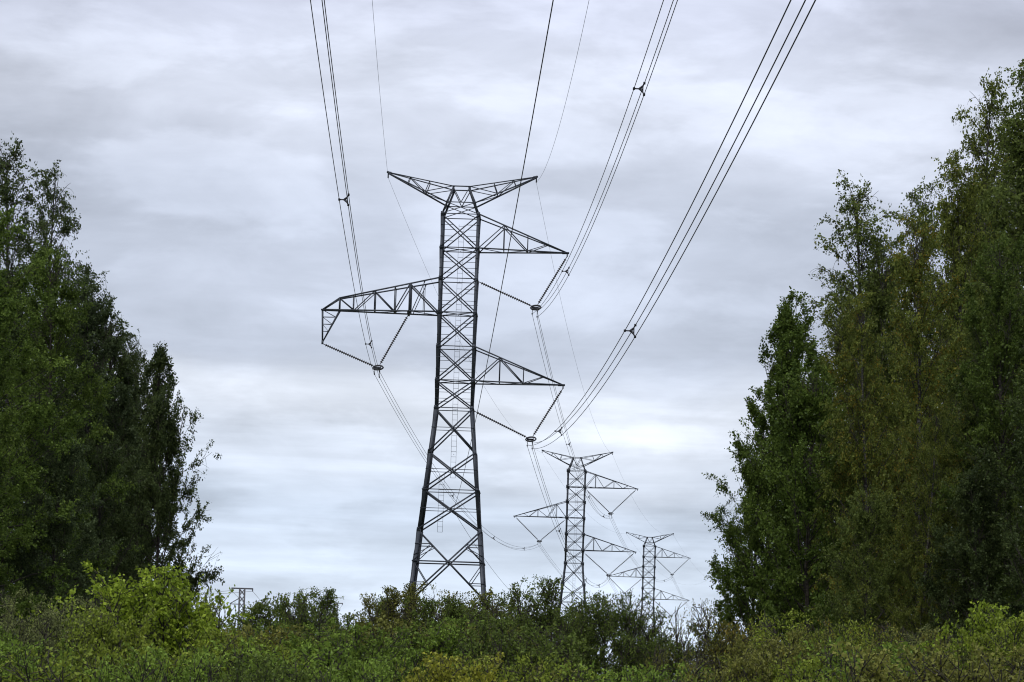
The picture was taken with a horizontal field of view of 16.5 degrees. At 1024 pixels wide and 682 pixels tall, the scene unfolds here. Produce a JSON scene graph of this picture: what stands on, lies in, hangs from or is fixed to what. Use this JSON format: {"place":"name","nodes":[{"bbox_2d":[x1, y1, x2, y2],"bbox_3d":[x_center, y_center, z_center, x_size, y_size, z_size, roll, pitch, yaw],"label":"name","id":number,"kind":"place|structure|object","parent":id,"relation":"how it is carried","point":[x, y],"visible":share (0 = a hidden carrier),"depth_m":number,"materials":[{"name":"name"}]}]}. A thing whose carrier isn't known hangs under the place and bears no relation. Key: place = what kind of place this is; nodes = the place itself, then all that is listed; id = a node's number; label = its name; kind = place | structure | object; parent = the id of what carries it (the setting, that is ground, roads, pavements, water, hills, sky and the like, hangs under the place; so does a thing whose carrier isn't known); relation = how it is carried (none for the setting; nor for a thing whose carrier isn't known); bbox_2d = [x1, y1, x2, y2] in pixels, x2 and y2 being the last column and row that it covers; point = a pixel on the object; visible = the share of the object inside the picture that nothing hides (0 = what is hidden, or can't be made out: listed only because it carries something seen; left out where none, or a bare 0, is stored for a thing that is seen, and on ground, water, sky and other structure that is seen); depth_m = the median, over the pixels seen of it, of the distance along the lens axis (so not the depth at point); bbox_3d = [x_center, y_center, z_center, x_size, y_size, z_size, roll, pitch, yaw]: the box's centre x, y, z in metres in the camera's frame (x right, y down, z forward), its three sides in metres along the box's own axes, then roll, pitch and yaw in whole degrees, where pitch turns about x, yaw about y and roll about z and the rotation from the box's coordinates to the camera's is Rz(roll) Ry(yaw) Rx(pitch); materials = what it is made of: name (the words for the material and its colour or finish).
{"place":"outdoors","nodes":[
{"label":"outdoors","id":0,"kind":"place"},
{"bbox_2d":[0,0,1023,674],"label":"sky","id":1,"kind":"structure","parent":0,"point":[190,139],"materials":[{"name":"grey"}]},
{"label":"ground","id":2,"kind":"structure","parent":0,"visible":0},
{"bbox_2d":[0,317,43,635],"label":"broadleaf tree","id":3,"kind":"object","parent":2,"relation":"on","point":[13,434],"visible":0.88,"depth_m":108.44,"materials":[{"name":"green plant"}]},
{"bbox_2d":[0,200,50,615],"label":"birch tree","id":4,"kind":"object","parent":2,"relation":"on","point":[13,337],"visible":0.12,"depth_m":127.66,"materials":[{"name":"green plant"}]},
{"bbox_2d":[0,626,79,678],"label":"shrub","id":5,"kind":"object","parent":2,"relation":"on","point":[4,634],"visible":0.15,"depth_m":54.00,"materials":[{"name":"green plant"}]},
{"bbox_2d":[0,133,86,620],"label":"birch tree","id":6,"kind":"object","parent":2,"relation":"on","point":[5,190],"visible":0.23,"depth_m":131.40,"materials":[{"name":"green plant"}]},
{"bbox_2d":[0,204,94,642],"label":"broadleaf tree","id":7,"kind":"object","parent":2,"relation":"on","point":[9,307],"visible":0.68,"depth_m":113.32,"materials":[{"name":"green plant"}]},
{"bbox_2d":[0,160,95,592],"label":"birch tree","id":8,"kind":"object","parent":2,"relation":"on","point":[64,230],"visible":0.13,"depth_m":137.56,"materials":[{"name":"green plant"}]},
{"bbox_2d":[0,636,96,681],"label":"shrub","id":9,"kind":"object","parent":2,"relation":"on","point":[14,649],"visible":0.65,"depth_m":41.62,"materials":[{"name":"green plant"}]},
{"bbox_2d":[1,612,114,675],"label":"willow shrub","id":10,"kind":"object","parent":2,"relation":"on","point":[27,633],"visible":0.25,"depth_m":55.41,"materials":[{"name":"green plant"}]},
{"bbox_2d":[0,429,125,643],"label":"broadleaf tree","id":11,"kind":"object","parent":2,"relation":"on","point":[61,468],"visible":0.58,"depth_m":113.64,"materials":[{"name":"green plant"}]},
{"bbox_2d":[11,262,123,589],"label":"birch tree","id":12,"kind":"object","parent":2,"relation":"on","point":[86,271],"visible":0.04,"depth_m":150.25,"materials":[{"name":"green plant"}]},
{"bbox_2d":[0,587,141,664],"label":"willow shrub","id":13,"kind":"object","parent":2,"relation":"on","point":[9,605],"visible":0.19,"depth_m":57.53,"materials":[{"name":"green plant"}]},
{"bbox_2d":[0,236,143,627],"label":"broadleaf tree","id":14,"kind":"object","parent":2,"relation":"on","point":[66,326],"visible":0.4,"depth_m":120.75,"materials":[{"name":"green plant"}]},
{"bbox_2d":[30,272,155,611],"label":"birch tree","id":15,"kind":"object","parent":2,"relation":"on","point":[120,389],"visible":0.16,"depth_m":133.11,"materials":[{"name":"green plant"}]},
{"bbox_2d":[0,643,194,681],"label":"shrub","id":16,"kind":"object","parent":2,"relation":"on","point":[74,677],"visible":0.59,"depth_m":40.55,"materials":[{"name":"green plant"}]},
{"bbox_2d":[48,428,161,626],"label":"broadleaf tree","id":17,"kind":"object","parent":2,"relation":"on","point":[104,471],"visible":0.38,"depth_m":124.55,"materials":[{"name":"green plant"}]},
{"bbox_2d":[43,607,178,676],"bbox_3d":[-6.314,5.607,55.650,2.463,2.924,2.232,4,-6,-20],"label":"shrub","id":18,"kind":"object","parent":2,"relation":"on","point":[103,631],"visible":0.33,"depth_m":55.62,"materials":[{"name":"green plant"}]},
{"bbox_2d":[75,292,153,570],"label":"birch tree","id":19,"kind":"object","parent":2,"relation":"on","point":[111,306],"visible":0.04,"depth_m":139.41,"materials":[{"name":"green plant"}]},
{"bbox_2d":[82,305,155,619],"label":"aspen tree","id":20,"kind":"object","parent":2,"relation":"on","point":[123,365],"visible":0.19,"depth_m":134.17,"materials":[{"name":"green plant"}]},
{"bbox_2d":[100,329,154,563],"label":"birch tree","id":21,"kind":"object","parent":2,"relation":"on","point":[137,371],"visible":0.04,"depth_m":141.60,"materials":[{"name":"green plant"}]},
{"bbox_2d":[16,559,254,678],"bbox_3d":[-6.352,5.590,59.841,3.996,3.796,3.622,2,-6,0],"label":"shrub","id":22,"kind":"object","parent":2,"relation":"on","point":[172,632],"visible":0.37,"depth_m":59.27,"materials":[{"name":"green plant"}]},
{"bbox_2d":[102,340,186,595],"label":"aspen tree","id":23,"kind":"object","parent":2,"relation":"on","point":[158,366],"visible":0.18,"depth_m":135.11,"materials":[{"name":"green plant"}]},
{"bbox_2d":[79,642,235,681],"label":"shrub","id":24,"kind":"object","parent":2,"relation":"on","point":[193,675],"visible":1,"depth_m":39.81,"materials":[{"name":"green plant"}]},
{"bbox_2d":[102,382,224,622],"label":"broadleaf tree","id":25,"kind":"object","parent":2,"relation":"on","point":[165,435],"visible":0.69,"depth_m":129.54,"materials":[{"name":"green plant"}]},
{"bbox_2d":[129,584,232,652],"bbox_3d":[-6.058,6.085,63.614,2.250,3.573,2.482,3,-6,-10],"label":"shrub","id":26,"kind":"object","parent":2,"relation":"on","point":[204,600],"visible":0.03,"depth_m":63.88,"materials":[{"name":"green plant"}]},
{"bbox_2d":[119,647,278,681],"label":"shrub","id":27,"kind":"object","parent":2,"relation":"on","point":[225,666],"visible":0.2,"depth_m":41.75,"materials":[{"name":"green plant"}]},
{"bbox_2d":[156,628,315,681],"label":"shrub","id":28,"kind":"object","parent":2,"relation":"on","point":[214,636],"visible":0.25,"depth_m":54.68,"materials":[{"name":"green plant"}]},
{"bbox_2d":[207,650,321,681],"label":"shrub","id":29,"kind":"object","parent":2,"relation":"on","point":[262,677],"visible":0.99,"depth_m":40.76,"materials":[{"name":"green plant"}]},
{"bbox_2d":[214,588,350,640],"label":"shrub","id":30,"kind":"object","parent":2,"relation":"on","point":[257,608],"visible":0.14,"depth_m":83.10,"materials":[{"name":"green plant"}]},
{"bbox_2d":[205,622,362,679],"bbox_3d":[-3.997,5.909,57.053,3.080,2.754,3.690,5,-6,-27],"label":"shrub","id":31,"kind":"object","parent":2,"relation":"on","point":[273,635],"visible":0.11,"depth_m":56.53,"materials":[{"name":"green plant"}]},
{"bbox_2d":[206,635,410,681],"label":"shrub","id":32,"kind":"object","parent":2,"relation":"on","point":[327,659],"visible":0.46,"depth_m":42.52,"materials":[{"name":"green plant"}]},
{"bbox_2d":[269,586,354,644],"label":"shrub","id":33,"kind":"object","parent":2,"relation":"on","point":[327,602],"visible":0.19,"depth_m":81.46,"materials":[{"name":"green plant"}]},
{"bbox_2d":[246,616,385,680],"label":"willow shrub","id":34,"kind":"object","parent":2,"relation":"on","point":[331,630],"visible":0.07,"depth_m":57.24,"materials":[{"name":"green plant"}]},
{"bbox_2d":[282,620,411,681],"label":"shrub","id":35,"kind":"object","parent":2,"relation":"on","point":[362,652],"visible":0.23,"depth_m":55.51,"materials":[{"name":"green plant"}]},
{"bbox_2d":[305,594,397,645],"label":"shrub","id":36,"kind":"object","parent":2,"relation":"on","point":[330,615],"visible":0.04,"depth_m":79.74,"materials":[{"name":"green plant"}]},
{"bbox_2d":[308,657,422,681],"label":"shrub","id":37,"kind":"object","parent":2,"relation":"on","point":[385,673],"visible":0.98,"depth_m":39.58,"materials":[{"name":"green plant"}]},
{"bbox_2d":[341,585,437,640],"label":"shrub","id":38,"kind":"object","parent":2,"relation":"on","point":[390,604],"visible":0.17,"depth_m":77.56,"materials":[{"name":"green plant"}]},
{"bbox_2d":[306,613,475,663],"bbox_3d":[-2.080,5.887,57.254,3.318,2.967,3.976,1,-6,12],"label":"shrub","id":39,"kind":"object","parent":2,"relation":"on","point":[392,625],"visible":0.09,"depth_m":57.63,"materials":[{"name":"green plant"}]},
{"bbox_2d":[348,581,457,646],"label":"shrub","id":40,"kind":"object","parent":2,"relation":"on","point":[412,595],"visible":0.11,"depth_m":76.91,"materials":[{"name":"green plant"}]},
{"bbox_2d":[336,643,472,681],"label":"shrub","id":41,"kind":"object","parent":2,"relation":"on","point":[405,664],"visible":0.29,"depth_m":41.67,"materials":[{"name":"green plant"}]},
{"bbox_2d":[330,613,499,673],"bbox_3d":[-1.401,5.855,56.899,2.960,3.002,3.243,-2,-7,35],"label":"shrub","id":42,"kind":"object","parent":2,"relation":"on","point":[438,640],"visible":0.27,"depth_m":56.33,"materials":[{"name":"green plant"}]},
{"bbox_2d":[321,171,568,608],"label":"transmission tower","id":43,"kind":"structure","parent":2,"relation":"on","point":[415,569],"depth_m":280.97,"materials":[{"name":"metal"}]},
{"bbox_2d":[324,315,407,377],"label":"insulator assembly","id":44,"kind":"object","parent":43,"relation":"hanging from","point":[374,368],"visible":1,"depth_m":281.29,"materials":[{"name":"brown ceramic"}]},
{"bbox_2d":[310,0,695,640],"bbox_3d":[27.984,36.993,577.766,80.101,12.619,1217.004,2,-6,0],"label":"power line","id":45,"kind":"object","parent":44,"relation":"hanging from","point":[344,199],"visible":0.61,"depth_m":155.00,"materials":[{"name":"metal"}]},
{"bbox_2d":[474,389,562,446],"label":"insulator assembly","id":46,"kind":"object","parent":43,"relation":"hanging from","point":[529,439],"visible":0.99,"depth_m":280.60,"materials":[{"name":"brown ceramic"}]},
{"bbox_2d":[527,0,815,638],"bbox_3d":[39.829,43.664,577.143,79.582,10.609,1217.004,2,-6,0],"label":"power line","id":47,"kind":"object","parent":46,"relation":"hanging from","point":[625,330],"visible":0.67,"depth_m":103.90,"materials":[{"name":"metal"}]},
{"bbox_2d":[478,257,566,317],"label":"insulator assembly","id":48,"kind":"object","parent":43,"relation":"hanging from","point":[532,307],"visible":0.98,"depth_m":281.62,"materials":[{"name":"brown ceramic"}]},
{"bbox_2d":[532,0,737,628],"bbox_3d":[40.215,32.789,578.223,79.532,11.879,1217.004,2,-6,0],"label":"power line","id":49,"kind":"object","parent":48,"relation":"hanging from","point":[640,88],"visible":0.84,"depth_m":169.55,"materials":[{"name":"metal"}]},
{"bbox_2d":[453,0,609,644],"bbox_3d":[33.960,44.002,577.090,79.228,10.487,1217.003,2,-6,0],"label":"communication cable","id":50,"kind":"object","parent":43,"relation":"attached to","point":[512,226],"visible":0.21,"depth_m":102.68,"materials":[{"name":"metal"}]},
{"bbox_2d":[381,594,514,644],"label":"shrub","id":51,"kind":"object","parent":2,"relation":"on","point":[425,608],"visible":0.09,"depth_m":75.61,"materials":[{"name":"green plant"}]},
{"bbox_2d":[398,650,506,681],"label":"shrub","id":52,"kind":"object","parent":2,"relation":"on","point":[437,674],"visible":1,"depth_m":37.68,"materials":[{"name":"green plant"}]},
{"bbox_2d":[436,595,517,647],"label":"shrub","id":53,"kind":"object","parent":2,"relation":"on","point":[454,612],"visible":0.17,"depth_m":73.77,"materials":[{"name":"green plant"}]},
{"bbox_2d":[390,653,576,681],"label":"shrub","id":54,"kind":"object","parent":2,"relation":"on","point":[490,656],"visible":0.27,"depth_m":41.58,"materials":[{"name":"green plant"}]},
{"bbox_2d":[438,586,538,642],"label":"shrub","id":55,"kind":"object","parent":2,"relation":"on","point":[490,593],"visible":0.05,"depth_m":77.36,"materials":[{"name":"green plant"}]},
{"bbox_2d":[476,574,569,673],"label":"shrub","id":56,"kind":"object","parent":2,"relation":"on","point":[547,598],"visible":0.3,"depth_m":69.70,"materials":[{"name":"green plant"}]},
{"bbox_2d":[454,651,604,681],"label":"shrub","id":57,"kind":"object","parent":2,"relation":"on","point":[522,675],"visible":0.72,"depth_m":40.73,"materials":[{"name":"green plant"}]},
{"bbox_2d":[443,613,618,681],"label":"shrub","id":58,"kind":"object","parent":2,"relation":"on","point":[511,646],"visible":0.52,"depth_m":55.62,"materials":[{"name":"green plant"}]},
{"bbox_2d":[513,450,637,616],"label":"transmission tower","id":59,"kind":"structure","parent":2,"relation":"on","point":[583,517],"depth_m":592.50,"materials":[{"name":"metal"}]},
{"bbox_2d":[535,589,703,681],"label":"rowan shrub","id":60,"kind":"object","parent":2,"relation":"on","point":[608,622],"visible":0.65,"depth_m":59.44,"materials":[{"name":"green plant"}]},
{"bbox_2d":[560,660,714,681],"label":"shrub","id":61,"kind":"object","parent":2,"relation":"on","point":[657,674],"visible":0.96,"depth_m":41.61,"materials":[{"name":"green plant"}]},
{"bbox_2d":[607,532,688,642],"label":"transmission tower","id":62,"kind":"structure","parent":2,"relation":"on","point":[653,577],"depth_m":888.49,"materials":[{"name":"metal"}]},
{"bbox_2d":[626,642,717,681],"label":"shrub","id":63,"kind":"object","parent":2,"relation":"on","point":[658,662],"visible":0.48,"depth_m":55.76,"materials":[{"name":"green plant"}]},
{"bbox_2d":[630,598,728,680],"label":"shrub","id":64,"kind":"object","parent":2,"relation":"on","point":[701,626],"visible":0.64,"depth_m":59.84,"materials":[{"name":"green plant"}]},
{"bbox_2d":[673,617,764,681],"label":"shrub","id":65,"kind":"object","parent":2,"relation":"on","point":[728,635],"visible":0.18,"depth_m":59.49,"materials":[{"name":"green plant"}]},
{"bbox_2d":[664,652,779,681],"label":"shrub","id":66,"kind":"object","parent":2,"relation":"on","point":[695,672],"visible":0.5,"depth_m":42.78,"materials":[{"name":"green plant"}]},
{"bbox_2d":[684,431,805,671],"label":"broadleaf tree","id":67,"kind":"object","parent":2,"relation":"on","point":[749,472],"visible":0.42,"depth_m":125.94,"materials":[{"name":"green plant"}]},
{"bbox_2d":[677,639,827,681],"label":"shrub","id":68,"kind":"object","parent":2,"relation":"on","point":[761,667],"visible":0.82,"depth_m":41.60,"materials":[{"name":"green plant"}]},
{"bbox_2d":[708,300,826,637],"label":"aspen tree","id":69,"kind":"object","parent":2,"relation":"on","point":[785,321],"visible":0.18,"depth_m":129.00,"materials":[{"name":"green plant"}]},
{"bbox_2d":[713,625,836,679],"bbox_3d":[4.319,5.873,54.791,2.530,2.928,2.309,-1,-7,30],"label":"shrub","id":70,"kind":"object","parent":2,"relation":"on","point":[738,650],"visible":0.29,"depth_m":54.61,"materials":[{"name":"green plant"}]},
{"bbox_2d":[742,326,840,647],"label":"aspen tree","id":71,"kind":"object","parent":2,"relation":"on","point":[785,359],"visible":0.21,"depth_m":127.79,"materials":[{"name":"green plant"}]},
{"bbox_2d":[712,352,878,646],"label":"broadleaf tree","id":72,"kind":"object","parent":2,"relation":"on","point":[806,417],"visible":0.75,"depth_m":123.09,"materials":[{"name":"green plant"}]},
{"bbox_2d":[717,608,876,673],"bbox_3d":[4.999,6.025,57.826,2.917,3.268,3.056,-2,-7,36],"label":"willow shrub","id":73,"kind":"object","parent":2,"relation":"on","point":[782,626],"visible":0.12,"depth_m":57.44,"materials":[{"name":"green plant"}]},
{"bbox_2d":[772,286,847,619],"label":"aspen tree","id":74,"kind":"object","parent":2,"relation":"on","point":[791,296],"visible":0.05,"depth_m":135.41,"materials":[{"name":"green plant"}]},
{"bbox_2d":[725,654,905,681],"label":"shrub","id":75,"kind":"object","parent":2,"relation":"on","point":[800,671],"visible":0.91,"depth_m":40.70,"materials":[{"name":"green plant"}]},
{"bbox_2d":[780,291,895,638],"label":"birch tree","id":76,"kind":"object","parent":2,"relation":"on","point":[837,349],"visible":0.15,"depth_m":134.63,"materials":[{"name":"green plant"}]},
{"bbox_2d":[798,621,902,666],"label":"willow shrub","id":77,"kind":"object","parent":2,"relation":"on","point":[860,640],"visible":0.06,"depth_m":56.72,"materials":[{"name":"green plant"}]},
{"bbox_2d":[777,652,925,681],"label":"shrub","id":78,"kind":"object","parent":2,"relation":"on","point":[826,674],"visible":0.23,"depth_m":41.88,"materials":[{"name":"green plant"}]},
{"bbox_2d":[773,169,943,632],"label":"birch tree","id":79,"kind":"object","parent":2,"relation":"on","point":[859,227],"visible":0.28,"depth_m":140.35,"materials":[{"name":"green plant"}]},
{"bbox_2d":[816,617,904,656],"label":"shrub","id":80,"kind":"object","parent":2,"relation":"on","point":[829,629],"visible":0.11,"depth_m":59.63,"materials":[{"name":"green plant"}]},
{"bbox_2d":[794,286,932,642],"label":"birch tree","id":81,"kind":"object","parent":2,"relation":"on","point":[857,450],"visible":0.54,"depth_m":121.17,"materials":[{"name":"green plant"}]},
{"bbox_2d":[814,481,919,647],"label":"broadleaf tree","id":82,"kind":"object","parent":2,"relation":"on","point":[865,520],"visible":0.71,"depth_m":112.91,"materials":[{"name":"green plant"}]},
{"bbox_2d":[803,635,967,681],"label":"shrub","id":83,"kind":"object","parent":2,"relation":"on","point":[837,661],"visible":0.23,"depth_m":53.30,"materials":[{"name":"green plant"}]},
{"bbox_2d":[840,240,943,632],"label":"birch tree","id":84,"kind":"object","parent":2,"relation":"on","point":[883,305],"visible":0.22,"depth_m":139.54,"materials":[{"name":"green plant"}]},
{"bbox_2d":[845,174,962,617],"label":"birch tree","id":85,"kind":"object","parent":2,"relation":"on","point":[914,198],"visible":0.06,"depth_m":144.99,"materials":[{"name":"green plant"}]},
{"bbox_2d":[838,208,992,644],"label":"birch tree","id":86,"kind":"object","parent":2,"relation":"on","point":[911,277],"visible":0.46,"depth_m":124.36,"materials":[{"name":"green plant"}]},
{"bbox_2d":[860,392,971,650],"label":"birch tree","id":87,"kind":"object","parent":2,"relation":"on","point":[912,557],"visible":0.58,"depth_m":111.84,"materials":[{"name":"green plant"}]},
{"bbox_2d":[810,638,1023,681],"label":"shrub","id":88,"kind":"object","parent":2,"relation":"on","point":[872,673],"visible":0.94,"depth_m":40.34,"materials":[{"name":"green plant"}]},
{"bbox_2d":[870,624,965,666],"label":"shrub","id":89,"kind":"object","parent":2,"relation":"on","point":[923,637],"visible":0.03,"depth_m":55.73,"materials":[{"name":"green plant"}]},
{"bbox_2d":[893,623,999,669],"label":"willow shrub","id":90,"kind":"object","parent":2,"relation":"on","point":[914,641],"visible":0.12,"depth_m":54.58,"materials":[{"name":"green plant"}]},
{"bbox_2d":[887,146,1015,624],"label":"birch tree","id":91,"kind":"object","parent":2,"relation":"on","point":[956,228],"visible":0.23,"depth_m":131.98,"materials":[{"name":"green plant"}]},
{"bbox_2d":[906,307,1023,640],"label":"birch tree","id":92,"kind":"object","parent":2,"relation":"on","point":[957,424],"visible":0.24,"depth_m":113.17,"materials":[{"name":"green plant"}]},
{"bbox_2d":[910,68,1023,638],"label":"birch tree","id":93,"kind":"object","parent":2,"relation":"on","point":[981,140],"visible":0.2,"depth_m":135.81,"materials":[{"name":"green plant"}]},
{"bbox_2d":[910,642,1023,681],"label":"shrub","id":94,"kind":"object","parent":2,"relation":"on","point":[1019,652],"visible":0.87,"depth_m":40.48,"materials":[{"name":"green plant"}]},
{"bbox_2d":[912,459,1023,660],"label":"broadleaf tree","id":95,"kind":"object","parent":2,"relation":"on","point":[980,501],"visible":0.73,"depth_m":109.44,"materials":[{"name":"green plant"}]},
{"bbox_2d":[913,98,1023,604],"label":"birch tree","id":96,"kind":"object","parent":2,"relation":"on","point":[1001,175],"visible":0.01,"depth_m":160.43,"materials":[{"name":"green plant"}]},
{"bbox_2d":[917,225,1023,628],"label":"broadleaf tree","id":97,"kind":"object","parent":2,"relation":"on","point":[985,404],"visible":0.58,"depth_m":112.37,"materials":[{"name":"green plant"}]},
{"bbox_2d":[917,599,1023,676],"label":"shrub","id":98,"kind":"object","parent":2,"relation":"on","point":[978,619],"visible":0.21,"depth_m":53.55,"materials":[{"name":"green plant"}]},
{"bbox_2d":[922,59,1023,640],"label":"birch tree","id":99,"kind":"object","parent":2,"relation":"on","point":[999,220],"visible":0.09,"depth_m":128.64,"materials":[{"name":"green plant"}]},
{"bbox_2d":[926,60,1023,602],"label":"birch tree","id":100,"kind":"object","parent":2,"relation":"on","point":[1016,127],"visible":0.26,"depth_m":127.20,"materials":[{"name":"green plant"}]},
{"bbox_2d":[953,306,1023,634],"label":"broadleaf tree","id":101,"kind":"object","parent":2,"relation":"on","point":[1011,551],"visible":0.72,"depth_m":108.44,"materials":[{"name":"green plant"}]},
{"bbox_2d":[954,611,1023,681],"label":"shrub","id":102,"kind":"object","parent":2,"relation":"on","point":[1000,639],"visible":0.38,"depth_m":51.81,"materials":[{"name":"green plant"}]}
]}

